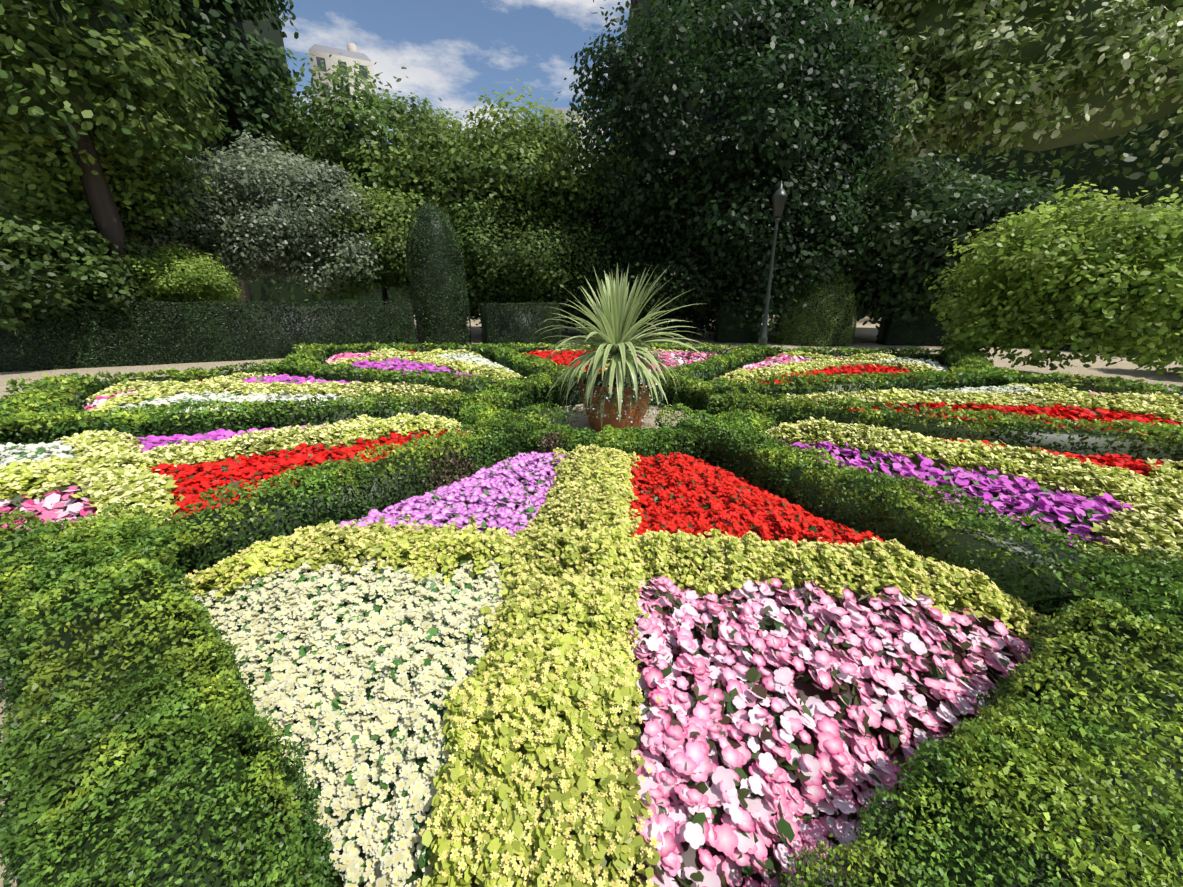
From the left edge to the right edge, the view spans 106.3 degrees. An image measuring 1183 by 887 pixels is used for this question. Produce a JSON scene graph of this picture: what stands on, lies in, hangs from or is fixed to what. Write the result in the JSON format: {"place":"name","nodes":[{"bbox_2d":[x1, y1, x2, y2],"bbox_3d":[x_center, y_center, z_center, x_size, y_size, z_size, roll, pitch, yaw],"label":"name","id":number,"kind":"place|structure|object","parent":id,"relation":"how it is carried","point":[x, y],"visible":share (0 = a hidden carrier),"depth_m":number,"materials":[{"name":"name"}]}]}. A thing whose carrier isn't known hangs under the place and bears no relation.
{"place":"outdoors","nodes":[
{"label":"outdoors","id":0,"kind":"place"},
{"bbox_2d":[308,43,380,131],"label":"building","id":1,"kind":"structure","parent":0,"point":[349,56],"depth_m":67.23,"materials":[{"name":"white paint"}]},
{"bbox_2d":[277,0,630,146],"label":"sky","id":2,"kind":"structure","parent":0,"point":[455,49],"materials":[{"name":"blue"}]},
{"bbox_2d":[544,98,602,173],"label":"building","id":3,"kind":"structure","parent":0,"point":[564,111],"depth_m":59.44,"materials":[{"name":"white paint"}]},
{"bbox_2d":[0,314,1182,886],"bbox_3d":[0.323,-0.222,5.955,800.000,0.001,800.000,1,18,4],"label":"ground","id":4,"kind":"structure","parent":0,"point":[866,336],"depth_m":10.83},
{"bbox_2d":[37,0,668,325],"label":"tree trunks and limbs","id":5,"kind":"object","parent":4,"relation":"on","point":[102,205],"visible":0.02,"depth_m":10.75,"materials":[{"name":"brown wood"}]},
{"bbox_2d":[0,203,1158,371],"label":"clipped hedge","id":6,"kind":"object","parent":4,"relation":"on","point":[365,333],"depth_m":13.49,"materials":[{"name":"green plant"}]},
{"bbox_2d":[0,340,1182,886],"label":"parterre hedge","id":7,"kind":"object","parent":4,"relation":"on","point":[28,822],"depth_m":1.58,"materials":[{"name":"green plant"}]},
{"bbox_2d":[0,0,1182,381],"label":"tree foliage","id":8,"kind":"object","parent":4,"relation":"on","point":[844,80],"visible":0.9,"depth_m":14.89,"materials":[{"name":"green plant"}]},
{"bbox_2d":[0,351,1182,886],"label":"bed base","id":9,"kind":"object","parent":4,"relation":"on","point":[690,855],"visible":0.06,"depth_m":1.93,"materials":[{"name":"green soil"}]},
{"bbox_2d":[0,347,1182,886],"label":"flowers","id":10,"kind":"object","parent":9,"relation":"on","point":[344,753],"visible":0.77,"depth_m":1.73,"materials":[{"name":"multicoloured plant"}]},
{"bbox_2d":[0,347,1182,886],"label":"flower leaves","id":11,"kind":"object","parent":9,"relation":"on","point":[504,789],"visible":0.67,"depth_m":1.99,"materials":[{"name":"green plant"}]},
{"bbox_2d":[576,374,656,431],"bbox_3d":[0.323,-0.521,5.858,1.074,0.628,1.074,1,18,4],"label":"terracotta pot","id":12,"kind":"object","parent":4,"relation":"on","point":[595,423],"visible":0.4,"depth_m":5.53,"materials":[{"name":"orange ceramic"}]},
{"bbox_2d":[584,351,647,386],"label":"potting soil","id":13,"kind":"structure","parent":12,"relation":"on","point":[616,381],"depth_m":5.71,"materials":[{"name":"brown soil"}]},
{"bbox_2d":[568,367,665,423],"bbox_3d":[0.323,-0.673,5.822,1.319,0.613,1.346,1,18,4],"label":"trailing pot plant","id":14,"kind":"object","parent":12,"relation":"in","point":[596,402],"depth_m":5.39,"materials":[{"name":"green plant"}]},
{"bbox_2d":[532,263,704,429],"bbox_3d":[0.305,-1.237,5.576,2.188,1.954,2.000,-13,22,-35],"label":"cordyline plant","id":15,"kind":"object","parent":12,"relation":"in","point":[614,322],"visible":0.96,"depth_m":5.36,"materials":[{"name":"green plant"}]},
{"bbox_2d":[758,180,787,346],"bbox_3d":[4.985,-4.717,12.345,0.420,4.600,0.364,1,18,4],"label":"lamp post","id":16,"kind":"object","parent":4,"relation":"on","point":[779,196],"visible":0.85,"depth_m":12.10,"materials":[{"name":"black metal"}]}
]}

